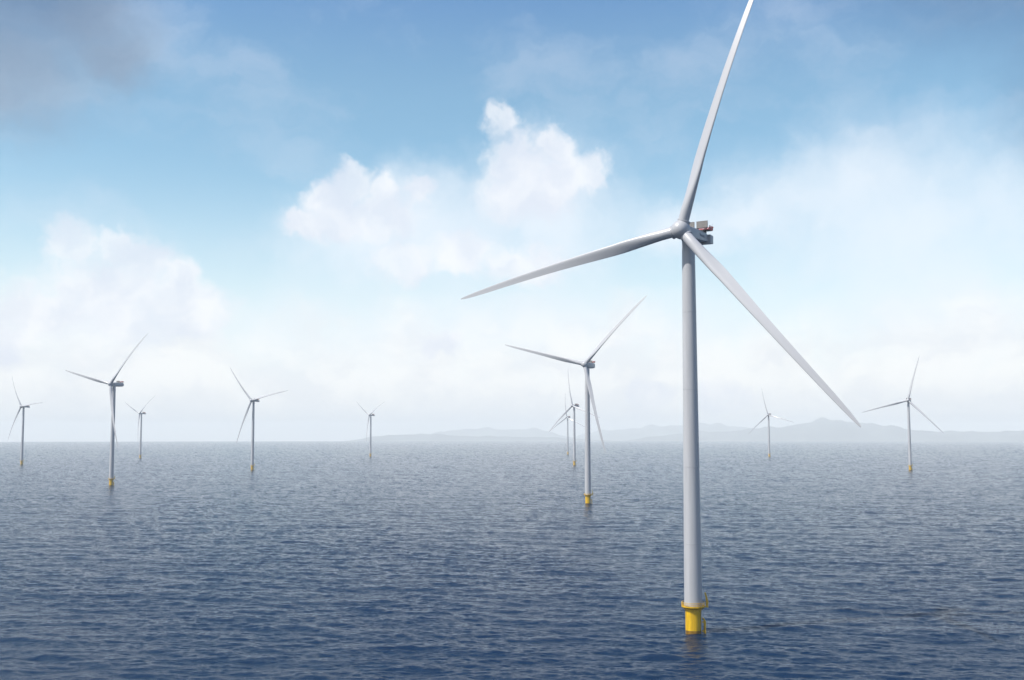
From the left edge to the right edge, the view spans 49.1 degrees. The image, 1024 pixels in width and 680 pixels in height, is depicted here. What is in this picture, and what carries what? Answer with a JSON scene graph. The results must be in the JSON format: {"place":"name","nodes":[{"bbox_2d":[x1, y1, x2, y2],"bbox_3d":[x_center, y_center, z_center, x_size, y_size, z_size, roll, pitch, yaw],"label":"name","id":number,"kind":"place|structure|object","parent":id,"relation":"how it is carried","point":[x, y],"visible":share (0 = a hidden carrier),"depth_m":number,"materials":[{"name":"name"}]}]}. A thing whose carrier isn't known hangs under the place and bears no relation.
{"place":"outdoors","nodes":[
{"label":"outdoors","id":0,"kind":"place"},
{"bbox_2d":[349,434,611,440],"bbox_3d":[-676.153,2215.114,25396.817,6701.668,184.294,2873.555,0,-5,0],"label":"hills","id":1,"kind":"structure","parent":0,"point":[426,437],"depth_m":24545.93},
{"bbox_2d":[433,427,572,438],"bbox_3d":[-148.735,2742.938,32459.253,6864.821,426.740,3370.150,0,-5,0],"label":"hills","id":2,"kind":"structure","parent":0,"point":[529,432],"depth_m":31602.32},
{"bbox_2d":[0,441,1023,679],"bbox_3d":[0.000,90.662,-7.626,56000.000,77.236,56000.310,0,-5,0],"label":"sea","id":3,"kind":"structure","parent":0,"point":[445,560],"depth_m":478.98,"materials":[{"name":"blue liquid"}]},
{"bbox_2d":[8,378,42,464],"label":"wind turbine","id":4,"kind":"object","parent":3,"relation":"in","point":[22,434],"visible":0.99,"depth_m":2134.93,"materials":[{"name":"white metal"}]},
{"bbox_2d":[65,334,146,485],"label":"wind turbine","id":5,"kind":"object","parent":3,"relation":"in","point":[112,385],"visible":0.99,"depth_m":1217.81,"materials":[{"name":"white metal"}]},
{"bbox_2d":[125,400,150,457],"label":"wind turbine","id":6,"kind":"object","parent":3,"relation":"in","point":[139,413],"visible":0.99,"depth_m":2773.42,"materials":[{"name":"white metal"}]},
{"bbox_2d":[230,368,287,469],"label":"wind turbine","id":7,"kind":"object","parent":3,"relation":"in","point":[253,401],"visible":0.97,"depth_m":1780.98,"materials":[{"name":"white metal"}]},
{"bbox_2d":[356,401,383,456],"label":"wind turbine","id":8,"kind":"object","parent":3,"relation":"in","point":[370,416],"visible":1,"depth_m":3003.26,"materials":[{"name":"white metal"}]},
{"bbox_2d":[549,400,584,453],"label":"wind turbine","id":9,"kind":"object","parent":3,"relation":"in","point":[568,417],"visible":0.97,"depth_m":3337.15,"materials":[{"name":"white metal"}]},
{"bbox_2d":[551,373,599,464],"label":"wind turbine","id":10,"kind":"object","parent":3,"relation":"in","point":[574,440],"visible":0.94,"depth_m":2082.63,"materials":[{"name":"white metal"}]},
{"bbox_2d":[506,296,645,503],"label":"wind turbine","id":11,"kind":"object","parent":3,"relation":"in","point":[587,364],"visible":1,"depth_m":886.81,"materials":[{"name":"white metal"}]},
{"bbox_2d":[461,0,860,633],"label":"wind turbine","id":12,"kind":"object","parent":3,"relation":"in","point":[691,236],"visible":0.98,"depth_m":307.60,"materials":[{"name":"white metal"}]},
{"bbox_2d":[750,392,791,456],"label":"wind turbine","id":13,"kind":"object","parent":3,"relation":"in","point":[768,415],"visible":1,"depth_m":2960.07,"materials":[{"name":"white metal"}]},
{"bbox_2d":[861,356,941,469],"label":"wind turbine","id":14,"kind":"object","parent":3,"relation":"in","point":[909,402],"visible":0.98,"depth_m":1774.61,"materials":[{"name":"white metal"}]},
{"bbox_2d":[0,0,1023,441],"label":"sky","id":15,"kind":"structure","parent":0,"point":[304,198],"materials":[{"name":"blue"}]},
{"bbox_2d":[575,423,756,440],"bbox_3d":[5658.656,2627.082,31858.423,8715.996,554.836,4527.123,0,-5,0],"label":"hills","id":16,"kind":"structure","parent":0,"point":[633,433],"depth_m":31267.08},
{"bbox_2d":[627,417,1023,441],"bbox_3d":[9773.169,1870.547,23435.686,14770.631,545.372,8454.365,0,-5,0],"label":"hills","id":17,"kind":"structure","parent":0,"point":[822,429],"depth_m":23818.79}
]}

